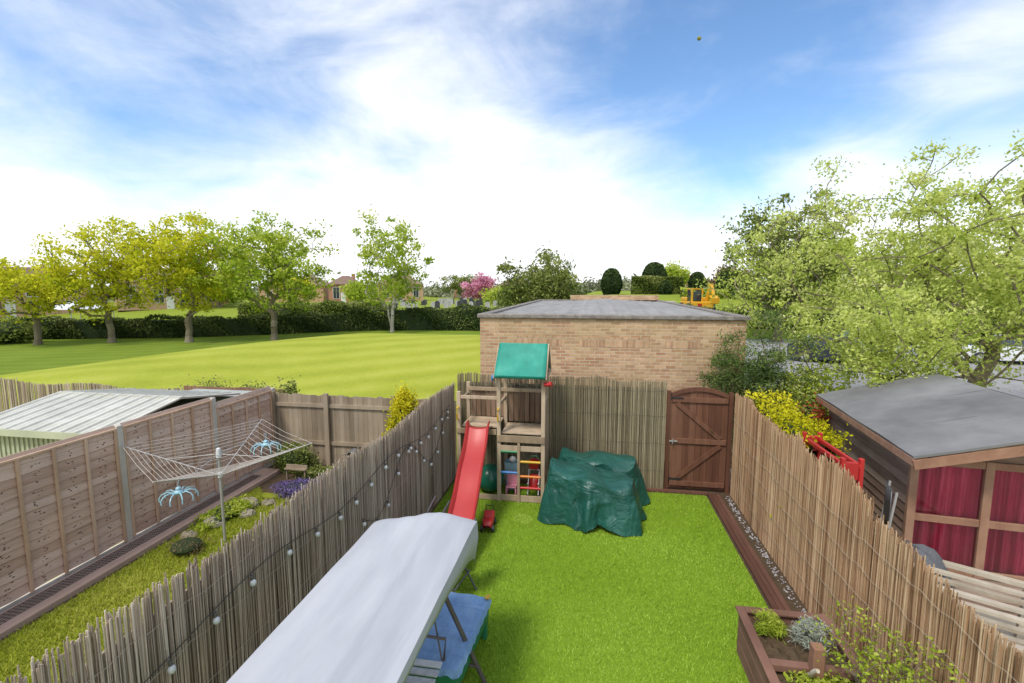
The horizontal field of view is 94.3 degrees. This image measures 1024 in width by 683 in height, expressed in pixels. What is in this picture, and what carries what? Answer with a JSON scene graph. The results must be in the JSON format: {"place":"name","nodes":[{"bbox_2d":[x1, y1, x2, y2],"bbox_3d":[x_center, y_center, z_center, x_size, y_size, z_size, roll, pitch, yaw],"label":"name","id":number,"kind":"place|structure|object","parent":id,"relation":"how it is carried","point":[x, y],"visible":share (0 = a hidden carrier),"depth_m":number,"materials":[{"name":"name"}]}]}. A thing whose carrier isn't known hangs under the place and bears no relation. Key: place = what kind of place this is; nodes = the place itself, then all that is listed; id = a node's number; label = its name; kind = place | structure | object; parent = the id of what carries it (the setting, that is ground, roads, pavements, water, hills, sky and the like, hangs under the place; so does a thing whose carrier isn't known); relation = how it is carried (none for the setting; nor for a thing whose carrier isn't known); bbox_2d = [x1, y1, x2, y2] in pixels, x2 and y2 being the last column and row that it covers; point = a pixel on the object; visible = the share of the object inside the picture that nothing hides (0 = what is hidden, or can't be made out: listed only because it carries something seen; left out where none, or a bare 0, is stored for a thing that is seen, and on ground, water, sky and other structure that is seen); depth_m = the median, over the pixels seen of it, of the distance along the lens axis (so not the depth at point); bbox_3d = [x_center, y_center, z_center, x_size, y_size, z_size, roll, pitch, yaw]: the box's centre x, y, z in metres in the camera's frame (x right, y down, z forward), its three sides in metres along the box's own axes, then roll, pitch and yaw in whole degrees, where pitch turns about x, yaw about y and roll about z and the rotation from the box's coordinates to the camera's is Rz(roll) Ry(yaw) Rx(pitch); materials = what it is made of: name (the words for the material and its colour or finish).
{"place":"outdoors","nodes":[
{"label":"outdoors","id":0,"kind":"place"},
{"bbox_2d":[0,486,289,682],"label":"garden lawn","id":1,"kind":"structure","parent":0,"point":[119,602],"depth_m":5.99,"materials":[{"name":"plant"}]},
{"bbox_2d":[158,534,217,561],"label":"border plant","id":2,"kind":"object","parent":1,"relation":"on","point":[188,545],"visible":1,"depth_m":7.09,"materials":[{"name":"green plant"}]},
{"bbox_2d":[122,419,311,541],"bbox_3d":[-4.516,2.375,7.389,2.019,1.608,2.019,6,9,42],"label":"rotary dryer","id":3,"kind":"object","parent":1,"relation":"on","point":[219,473],"visible":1,"depth_m":7.32,"materials":[{"name":"metal"}]},
{"bbox_2d":[158,478,198,506],"bbox_3d":[-4.555,2.011,6.487,0.453,0.295,0.431,1,7,9],"label":"peg hanger","id":4,"kind":"object","parent":3,"relation":"attached to","point":[179,491],"visible":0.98,"depth_m":6.46,"materials":[{"name":"blue plastic"}]},
{"bbox_2d":[250,433,281,454],"bbox_3d":[-4.096,1.669,7.902,0.453,0.295,0.431,1,7,9],"label":"peg hanger","id":5,"kind":"object","parent":3,"relation":"attached to","point":[264,444],"visible":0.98,"depth_m":7.88,"materials":[{"name":"blue plastic"}]},
{"bbox_2d":[189,493,262,534],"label":"border plant","id":6,"kind":"object","parent":1,"relation":"on","point":[234,507],"visible":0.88,"depth_m":8.20,"materials":[{"name":"green plant"}]},
{"bbox_2d":[0,464,809,641],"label":"soil ground","id":7,"kind":"structure","parent":0,"point":[753,542],"depth_m":7.49,"materials":[{"name":"soil"}]},
{"bbox_2d":[0,386,274,612],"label":"lap panel fence","id":8,"kind":"object","parent":7,"relation":"on","point":[70,505],"visible":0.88,"depth_m":7.08,"materials":[{"name":"wood"}]},
{"bbox_2d":[0,468,280,639],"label":"path edging","id":9,"kind":"object","parent":7,"relation":"on","point":[36,611],"visible":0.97,"depth_m":6.76,"materials":[{"name":"wood"}]},
{"bbox_2d":[0,474,261,624],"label":"path mat","id":10,"kind":"object","parent":9,"relation":"on","point":[247,480],"visible":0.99,"depth_m":6.94,"materials":[{"name":"wood"}]},
{"bbox_2d":[0,381,455,682],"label":"bamboo fence","id":11,"kind":"object","parent":7,"relation":"on","point":[234,639],"visible":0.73,"depth_m":4.09,"materials":[{"name":"wood"}]},
{"bbox_2d":[143,406,448,682],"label":"string lights","id":12,"kind":"object","parent":11,"relation":"hanging from","point":[171,669],"visible":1,"depth_m":4.05},
{"bbox_2d":[362,410,448,526],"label":"string lights","id":13,"kind":"object","parent":11,"relation":"hanging from","point":[398,474],"visible":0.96,"depth_m":7.24},
{"bbox_2d":[275,375,300,393],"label":"border plant","id":14,"kind":"object","parent":7,"relation":"on","point":[290,389],"visible":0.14,"depth_m":11.07,"materials":[{"name":"green plant"}]},
{"bbox_2d":[266,477,318,498],"bbox_3d":[-4.170,2.826,9.228,1.295,0.295,0.840,1,7,9],"label":"aubretia","id":15,"kind":"object","parent":7,"relation":"on","point":[288,488],"visible":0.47,"depth_m":9.14,"materials":[{"name":"purple plant"}]},
{"bbox_2d":[266,436,324,472],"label":"border plant","id":16,"kind":"object","parent":7,"relation":"on","point":[299,456],"visible":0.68,"depth_m":10.23,"materials":[{"name":"green plant"}]},
{"bbox_2d":[284,464,307,478],"bbox_3d":[-4.515,2.739,9.929,0.480,0.310,0.100,1,7,9],"label":"bench","id":17,"kind":"object","parent":7,"relation":"on","point":[296,467],"visible":0.89,"depth_m":9.92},
{"bbox_2d":[288,464,344,479],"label":"border plant","id":18,"kind":"object","parent":7,"relation":"on","point":[312,472],"visible":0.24,"depth_m":10.00,"materials":[{"name":"green plant"}]},
{"bbox_2d":[270,391,456,472],"bbox_3d":[-3.335,1.990,10.445,4.337,1.680,0.120,1,7,9],"label":"board fence","id":19,"kind":"object","parent":7,"relation":"on","point":[331,428],"visible":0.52,"depth_m":10.58,"materials":[{"name":"wood"}]},
{"bbox_2d":[381,380,419,435],"bbox_3d":[-2.163,1.853,9.688,1.290,2.156,1.116,1,7,9],"label":"golden conifer","id":20,"kind":"object","parent":7,"relation":"on","point":[402,406],"visible":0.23,"depth_m":9.51,"materials":[{"name":"yellow plant"}]},
{"bbox_2d":[457,371,666,488],"bbox_3d":[0.931,1.770,9.666,4.204,2.294,0.080,1,7,9],"label":"bamboo fence","id":21,"kind":"object","parent":7,"relation":"on","point":[615,414],"visible":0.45,"depth_m":9.49,"materials":[{"name":"wood"}]},
{"bbox_2d":[520,479,707,495],"bbox_3d":[1.650,2.908,9.539,4.300,0.038,0.130,1,7,9],"label":"decking border","id":22,"kind":"object","parent":7,"relation":"on","point":[686,492],"visible":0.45,"depth_m":9.26,"materials":[{"name":"wood"}]},
{"bbox_2d":[707,493,790,610],"bbox_3d":[3.254,3.387,5.357,0.206,0.033,7.800,1,7,9],"label":"decking edge","id":23,"kind":"object","parent":7,"relation":"on","point":[769,588],"visible":0.56,"depth_m":7.00,"materials":[{"name":"wood"}]},
{"bbox_2d":[725,496,806,611],"bbox_3d":[3.647,3.287,6.279,0.134,0.017,5.776,1,7,9],"label":"pebble strip","id":24,"kind":"object","parent":7,"relation":"on","point":[765,553],"visible":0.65,"depth_m":7.13,"materials":[{"name":"gravel"}]},
{"bbox_2d":[690,302,844,446],"bbox_3d":[5.109,1.081,9.790,2.861,3.864,2.464,1,7,9],"label":"yew shrub","id":25,"kind":"object","parent":7,"relation":"on","point":[752,379],"visible":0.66,"depth_m":9.45,"materials":[{"name":"green plant"}]},
{"bbox_2d":[744,386,853,549],"bbox_3d":[4.513,2.177,7.818,1.046,2.504,2.365,1,7,9],"label":"privet hedge","id":26,"kind":"object","parent":7,"relation":"on","point":[786,423],"visible":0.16,"depth_m":7.45,"materials":[{"name":"yellow plant"}]},
{"bbox_2d":[797,593,933,682],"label":"rose shrub","id":27,"kind":"object","parent":7,"relation":"on","point":[874,664],"visible":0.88,"depth_m":4.11,"materials":[{"name":"green plant"}]},
{"bbox_2d":[730,393,1023,682],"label":"bamboo fence","id":28,"kind":"object","parent":7,"relation":"on","point":[816,535],"visible":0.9,"depth_m":5.02,"materials":[{"name":"wood"}]},
{"bbox_2d":[663,387,733,493],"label":"garden gate","id":29,"kind":"structure","parent":28,"relation":"attached to","point":[707,411],"depth_m":9.24,"materials":[{"name":"brown wood"}]},
{"bbox_2d":[775,259,1005,390],"bbox_3d":[7.084,0.757,9.168,3.747,4.634,3.027,1,7,9],"label":"leafy shrub","id":30,"kind":"object","parent":7,"relation":"on","point":[894,330],"visible":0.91,"depth_m":8.79,"materials":[{"name":"green plant"}]},
{"bbox_2d":[854,630,968,682],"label":"rose shrub","id":31,"kind":"object","parent":7,"relation":"on","point":[909,674],"visible":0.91,"depth_m":3.67,"materials":[{"name":"green plant"}]},
{"bbox_2d":[0,289,1017,581],"bbox_3d":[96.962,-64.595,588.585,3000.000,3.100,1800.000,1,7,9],"label":"ground","id":32,"kind":"structure","parent":0,"point":[380,363],"depth_m":19.48,"materials":[{"name":"green plant"}]},
{"bbox_2d":[0,317,57,343],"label":"field shrub","id":33,"kind":"object","parent":32,"relation":"on","point":[11,331],"visible":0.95,"depth_m":33.76,"materials":[{"name":"green plant"}]},
{"bbox_2d":[0,264,89,317],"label":"brick house","id":34,"kind":"structure","parent":32,"relation":"on","point":[8,308],"depth_m":59.10,"materials":[{"name":"brick"}]},
{"bbox_2d":[0,256,109,344],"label":"maple tree","id":35,"kind":"object","parent":32,"relation":"on","point":[9,277],"visible":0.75,"depth_m":32.32,"materials":[{"name":"green plant"}]},
{"bbox_2d":[0,377,182,411],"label":"bamboo fence","id":36,"kind":"object","parent":32,"relation":"on","point":[12,392],"visible":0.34,"depth_m":13.07,"materials":[{"name":"wood"}]},
{"bbox_2d":[30,214,176,342],"bbox_3d":[-28.878,-4.440,34.271,8.214,9.308,8.123,-6,9,-43],"label":"maple tree","id":37,"kind":"object","parent":32,"relation":"on","point":[96,268],"visible":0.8,"depth_m":33.07,"materials":[{"name":"green plant"}]},
{"bbox_2d":[0,388,240,457],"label":"metal shed","id":38,"kind":"structure","parent":32,"relation":"on","point":[55,417],"depth_m":8.14,"materials":[{"name":"metal"}]},
{"bbox_2d":[115,268,222,310],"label":"brick house","id":39,"kind":"structure","parent":32,"relation":"on","point":[170,303],"depth_m":64.74,"materials":[{"name":"brick"}]},
{"bbox_2d":[7,310,349,339],"bbox_3d":[-26.134,-1.307,38.583,25.304,2.462,2.126,-1,7,-8],"label":"field hedge","id":40,"kind":"object","parent":32,"relation":"on","point":[152,326],"visible":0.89,"depth_m":38.10,"materials":[{"name":"green plant"}]},
{"bbox_2d":[109,209,249,342],"bbox_3d":[-23.930,-4.721,33.968,9.941,9.860,8.970,1,7,9],"label":"maple tree","id":41,"kind":"object","parent":32,"relation":"on","point":[165,253],"visible":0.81,"depth_m":32.67,"materials":[{"name":"green plant"}]},
{"bbox_2d":[176,264,255,307],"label":"brick house","id":42,"kind":"structure","parent":32,"relation":"on","point":[232,299],"depth_m":67.32,"materials":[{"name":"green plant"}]},
{"bbox_2d":[188,389,250,396],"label":"metal shed","id":43,"kind":"structure","parent":32,"relation":"on","point":[231,391],"depth_m":10.70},
{"bbox_2d":[179,372,276,388],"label":"field shrub","id":44,"kind":"object","parent":32,"relation":"on","point":[216,385],"visible":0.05,"depth_m":12.78,"materials":[{"name":"green plant"}]},
{"bbox_2d":[183,386,285,392],"bbox_3d":[-6.747,1.894,11.741,2.983,1.579,0.020,1,7,9],"label":"board fence","id":45,"kind":"object","parent":32,"relation":"on","point":[219,388],"visible":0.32,"depth_m":11.71,"materials":[{"name":"wood"}]},
{"bbox_2d":[180,207,344,340],"bbox_3d":[-17.507,-4.848,34.411,9.944,9.794,10.073,-1,7,-10],"label":"maple tree","id":46,"kind":"object","parent":32,"relation":"on","point":[272,258],"visible":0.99,"depth_m":32.98,"materials":[{"name":"green plant"}]},
{"bbox_2d":[258,274,328,301],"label":"brick house","id":47,"kind":"structure","parent":32,"relation":"on","point":[323,289],"depth_m":91.66,"materials":[{"name":"brick"}]},
{"bbox_2d":[237,299,380,317],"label":"cemetery hedge","id":48,"kind":"object","parent":32,"relation":"on","point":[328,306],"visible":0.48,"depth_m":54.50,"materials":[{"name":"green plant"}]},
{"bbox_2d":[327,274,362,301],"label":"brick house","id":49,"kind":"structure","parent":32,"relation":"on","point":[334,294],"depth_m":87.79,"materials":[{"name":"brick"}]},
{"bbox_2d":[333,279,383,302],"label":"garden tree","id":50,"kind":"object","parent":32,"relation":"on","point":[352,295],"visible":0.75,"depth_m":77.09,"materials":[{"name":"green plant"}]},
{"bbox_2d":[347,204,434,331],"bbox_3d":[-9.582,-5.502,37.083,6.076,9.868,6.937,5,8,38],"label":"birch tree","id":51,"kind":"object","parent":32,"relation":"on","point":[399,285],"visible":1,"depth_m":36.60,"materials":[{"name":"green plant"}]},
{"bbox_2d":[374,274,424,300],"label":"brick house","id":52,"kind":"structure","parent":32,"relation":"on","point":[417,294],"depth_m":98.32,"materials":[{"name":"brick"}]},
{"bbox_2d":[345,303,506,330],"bbox_3d":[-2.243,-1.815,38.919,23.190,2.697,2.133,1,7,7],"label":"field hedge","id":53,"kind":"object","parent":32,"relation":"on","point":[458,318],"visible":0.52,"depth_m":39.03,"materials":[{"name":"green plant"}]},
{"bbox_2d":[439,270,477,296],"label":"garden tree","id":54,"kind":"object","parent":32,"relation":"on","point":[456,279],"visible":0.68,"depth_m":111.58,"materials":[{"name":"green plant"}]},
{"bbox_2d":[458,271,498,299],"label":"blossom tree","id":55,"kind":"object","parent":32,"relation":"on","point":[479,285],"visible":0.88,"depth_m":88.31,"materials":[{"name":"pink plant"}]},
{"bbox_2d":[479,284,502,305],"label":"garden tree","id":56,"kind":"object","parent":32,"relation":"on","point":[489,293],"visible":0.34,"depth_m":73.72,"materials":[{"name":"green plant"}]},
{"bbox_2d":[491,241,588,305],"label":"ivy tree","id":57,"kind":"object","parent":32,"relation":"on","point":[542,284],"visible":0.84,"depth_m":40.11,"materials":[{"name":"green plant"}]},
{"bbox_2d":[88,270,1020,301],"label":"distant trees","id":58,"kind":"object","parent":32,"relation":"on","point":[428,291],"visible":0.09,"depth_m":126.11,"materials":[{"name":"green plant"}]},
{"bbox_2d":[600,267,622,294],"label":"yew topiary","id":59,"kind":"object","parent":32,"relation":"on","point":[611,281],"visible":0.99,"depth_m":60.67,"materials":[{"name":"green plant"}]},
{"bbox_2d":[477,295,750,465],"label":"brick garage","id":60,"kind":"structure","parent":32,"relation":"on","point":[629,338],"depth_m":10.91,"materials":[{"name":"brick"}]},
{"bbox_2d":[641,262,667,276],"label":"yew topiary","id":61,"kind":"object","parent":32,"relation":"on","point":[655,268],"visible":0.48,"depth_m":64.50,"materials":[{"name":"green plant"}]},
{"bbox_2d":[630,275,683,293],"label":"cemetery hedge","id":62,"kind":"object","parent":32,"relation":"on","point":[644,284],"visible":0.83,"depth_m":61.56,"materials":[{"name":"green plant"}]},
{"bbox_2d":[658,280,672,294],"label":"yew topiary","id":63,"kind":"object","parent":32,"relation":"on","point":[665,287],"visible":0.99,"depth_m":58.75,"materials":[{"name":"green plant"}]},
{"bbox_2d":[662,260,693,287],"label":"garden tree","id":64,"kind":"object","parent":32,"relation":"on","point":[672,269],"visible":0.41,"depth_m":74.65,"materials":[{"name":"green plant"}]},
{"bbox_2d":[687,271,706,287],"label":"yew topiary","id":65,"kind":"object","parent":32,"relation":"on","point":[693,281],"visible":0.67,"depth_m":62.78,"materials":[{"name":"green plant"}]},
{"bbox_2d":[680,284,719,309],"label":"yellow digger","id":66,"kind":"object","parent":32,"relation":"on","point":[695,298],"visible":0.59,"depth_m":45.64,"materials":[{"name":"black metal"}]},
{"bbox_2d":[715,271,738,291],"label":"yew topiary","id":67,"kind":"object","parent":32,"relation":"on","point":[726,275],"visible":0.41,"depth_m":62.64,"materials":[{"name":"green plant"}]},
{"bbox_2d":[707,259,759,288],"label":"garden tree","id":68,"kind":"object","parent":32,"relation":"on","point":[718,270],"visible":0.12,"depth_m":70.78,"materials":[{"name":"green plant"}]},
{"bbox_2d":[680,287,824,300],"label":"cemetery hedge","id":69,"kind":"object","parent":32,"relation":"on","point":[685,293],"visible":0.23,"depth_m":51.56,"materials":[{"name":"green plant"}]},
{"bbox_2d":[686,302,847,332],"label":"cemetery hedge","id":70,"kind":"object","parent":32,"relation":"on","point":[820,318],"visible":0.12,"depth_m":40.35,"materials":[{"name":"green plant"}]},
{"bbox_2d":[715,184,869,341],"bbox_3d":[19.989,-5.428,34.301,10.013,11.282,10.300,1,7,9],"label":"oak tree","id":71,"kind":"object","parent":32,"relation":"on","point":[755,219],"visible":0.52,"depth_m":33.68,"materials":[{"name":"green plant"}]},
{"bbox_2d":[798,234,895,305],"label":"garden tree","id":72,"kind":"object","parent":32,"relation":"on","point":[851,246],"visible":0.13,"depth_m":45.68,"materials":[{"name":"green plant"}]},
{"bbox_2d":[687,129,1023,391],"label":"overhanging tree","id":73,"kind":"object","parent":32,"relation":"on","point":[1002,280],"visible":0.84,"depth_m":12.54,"materials":[{"name":"green plant"}]},
{"bbox_2d":[743,339,1023,400],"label":"car park","id":74,"kind":"structure","parent":32,"relation":"on","point":[1014,387],"depth_m":22.70,"materials":[{"name":"asphalt"}]},
{"bbox_2d":[787,333,881,364],"bbox_3d":[17.330,0.330,25.530,4.380,1.545,1.864,4,7,29],"label":"parked car","id":75,"kind":"object","parent":74,"relation":"on","point":[826,351],"visible":0.26,"depth_m":25.20,"materials":[{"name":"paint"}]},
{"bbox_2d":[955,334,1023,363],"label":"parked car","id":76,"kind":"object","parent":74,"relation":"on","point":[1020,357],"visible":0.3,"depth_m":24.59,"materials":[{"name":"white paint"}]},
{"bbox_2d":[847,300,1020,341],"bbox_3d":[38.762,-1.126,32.471,26.656,3.485,2.553,2,7,19],"label":"cemetery hedge","id":77,"kind":"object","parent":32,"relation":"on","point":[952,308],"visible":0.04,"depth_m":33.73,"materials":[{"name":"green plant"}]},
{"bbox_2d":[885,233,1023,306],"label":"garden tree","id":78,"kind":"object","parent":32,"relation":"on","point":[946,272],"visible":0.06,"depth_m":40.65,"materials":[{"name":"green plant"}]},
{"bbox_2d":[0,0,1023,287],"label":"sky","id":79,"kind":"structure","parent":0,"point":[605,132],"materials":[{"name":"blue"}]},
{"bbox_2d":[432,481,768,682],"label":"artificial lawn","id":80,"kind":"structure","parent":0,"point":[508,608],"depth_m":6.08,"materials":[{"name":"plastic"}]},
{"bbox_2d":[226,512,486,682],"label":"swing seat","id":81,"kind":"object","parent":80,"relation":"on","point":[368,608],"visible":1,"depth_m":3.47,"materials":[{"name":"fabric"}]},
{"bbox_2d":[409,592,491,682],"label":"sandpit","id":82,"kind":"object","parent":80,"relation":"on","point":[471,612],"visible":0.5,"depth_m":4.84,"materials":[{"name":"blue plastic"}]},
{"bbox_2d":[480,505,495,531],"bbox_3d":[-0.391,2.951,7.901,0.220,0.307,0.409,0,7,4],"label":"ride on toy","id":83,"kind":"object","parent":80,"relation":"on","point":[489,519],"visible":1,"depth_m":7.82,"materials":[{"name":"red plastic"}]},
{"bbox_2d":[480,463,503,491],"bbox_3d":[-0.421,2.665,9.297,0.540,0.540,0.540,1,7,9],"label":"exercise ball","id":84,"kind":"object","parent":80,"relation":"on","point":[489,479],"visible":0.81,"depth_m":9.09,"materials":[{"name":"plastic"}]},
{"bbox_2d":[448,343,552,519],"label":"play tower","id":85,"kind":"structure","parent":80,"relation":"on","point":[523,361],"depth_m":8.75,"materials":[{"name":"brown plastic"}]},
{"bbox_2d":[505,471,516,494],"bbox_3d":[-0.007,2.736,9.114,0.210,0.460,0.190,1,7,9],"label":"toy chair","id":86,"kind":"object","parent":80,"relation":"on","point":[511,479],"visible":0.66,"depth_m":9.17,"materials":[{"name":"pink plastic"}]},
{"bbox_2d":[504,456,520,490],"bbox_3d":[0.015,2.595,9.421,0.302,0.670,0.218,1,7,9],"label":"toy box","id":87,"kind":"object","parent":80,"relation":"on","point":[511,463],"visible":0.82,"depth_m":9.33,"materials":[{"name":"blue plastic"}]},
{"bbox_2d":[526,469,540,495],"bbox_3d":[0.413,2.715,9.073,0.240,0.510,0.310,1,7,9],"label":"chair","id":88,"kind":"object","parent":80,"relation":"on","point":[532,482],"visible":0.72,"depth_m":9.10,"materials":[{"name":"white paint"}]},
{"bbox_2d":[537,457,646,536],"bbox_3d":[1.394,2.565,8.205,1.808,1.005,1.247,2,7,19],"label":"furniture cover","id":89,"kind":"object","parent":80,"relation":"on","point":[580,495],"visible":1,"depth_m":7.88,"materials":[{"name":"plastic"}]},
{"bbox_2d":[558,447,649,505],"bbox_3d":[1.643,2.520,8.993,1.899,0.915,1.126,2,7,15],"label":"furniture cover","id":90,"kind":"object","parent":80,"relation":"on","point":[624,464],"visible":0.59,"depth_m":8.71,"materials":[{"name":"plastic"}]},
{"bbox_2d":[735,605,875,682],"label":"wooden planter","id":91,"kind":"object","parent":80,"relation":"on","point":[766,658],"visible":0.8,"depth_m":4.66,"materials":[{"name":"wood"}]},
{"bbox_2d":[751,606,792,645],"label":"herb plant","id":92,"kind":"object","parent":91,"relation":"in","point":[773,622],"visible":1,"depth_m":4.86,"materials":[{"name":"green plant"}]},
{"bbox_2d":[787,614,837,656],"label":"lavender plant","id":93,"kind":"object","parent":91,"relation":"in","point":[798,630],"visible":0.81,"depth_m":4.72,"materials":[{"name":"plant"}]},
{"bbox_2d":[783,670,847,682],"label":"herb plant","id":94,"kind":"object","parent":91,"relation":"in","point":[808,679],"visible":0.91,"depth_m":4.26,"materials":[{"name":"green plant"}]},
{"bbox_2d":[729,468,1015,636],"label":"neighbour paving","id":95,"kind":"structure","parent":0,"point":[1000,620],"depth_m":5.73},
{"bbox_2d":[758,369,834,431],"bbox_3d":[5.587,1.787,9.348,1.876,2.384,1.716,-3,7,-25],"label":"green shrub","id":96,"kind":"object","parent":95,"relation":"on","point":[810,410],"visible":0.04,"depth_m":9.15,"materials":[{"name":"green plant"}]},
{"bbox_2d":[760,351,850,429],"bbox_3d":[6.055,1.562,9.603,2.172,2.783,1.572,-1,7,-6],"label":"green shrub","id":97,"kind":"object","parent":95,"relation":"on","point":[827,387],"visible":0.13,"depth_m":9.34,"materials":[{"name":"green plant"}]},
{"bbox_2d":[796,386,830,435],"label":"acer shrub","id":98,"kind":"object","parent":95,"relation":"on","point":[823,411],"visible":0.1,"depth_m":8.60,"materials":[{"name":"red plant"}]},
{"bbox_2d":[802,431,864,518],"bbox_3d":[4.160,2.316,6.309,0.250,1.970,1.100,1,7,9],"label":"climbing toy","id":99,"kind":"object","parent":95,"relation":"on","point":[855,468],"visible":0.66,"depth_m":5.92,"materials":[{"name":"red plastic"}]},
{"bbox_2d":[879,480,897,531],"bbox_3d":[4.543,2.549,5.889,0.208,1.602,0.428,4,7,29],"label":"folding chair","id":100,"kind":"object","parent":95,"relation":"on","point":[886,511],"visible":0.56,"depth_m":5.77,"materials":[{"name":"metal"}]},
{"bbox_2d":[816,374,1023,615],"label":"timber shed","id":101,"kind":"structure","parent":95,"relation":"on","point":[943,454],"depth_m":5.95,"materials":[{"name":"wood"}]},
{"bbox_2d":[902,457,1023,580],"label":"window frame","id":102,"kind":"structure","parent":101,"relation":"in","point":[984,523],"depth_m":5.77,"materials":[{"name":"wood"}]},
{"bbox_2d":[897,540,955,596],"bbox_3d":[4.613,2.868,5.499,1.176,1.076,0.874,1,7,9],"label":"covered barbecue","id":103,"kind":"object","parent":95,"relation":"on","point":[933,556],"visible":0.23,"depth_m":5.36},
{"bbox_2d":[926,560,1023,654],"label":"wooden pallet","id":104,"kind":"object","parent":95,"relation":"on","point":[1017,629],"visible":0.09,"depth_m":4.81,"materials":[{"name":"wood"}]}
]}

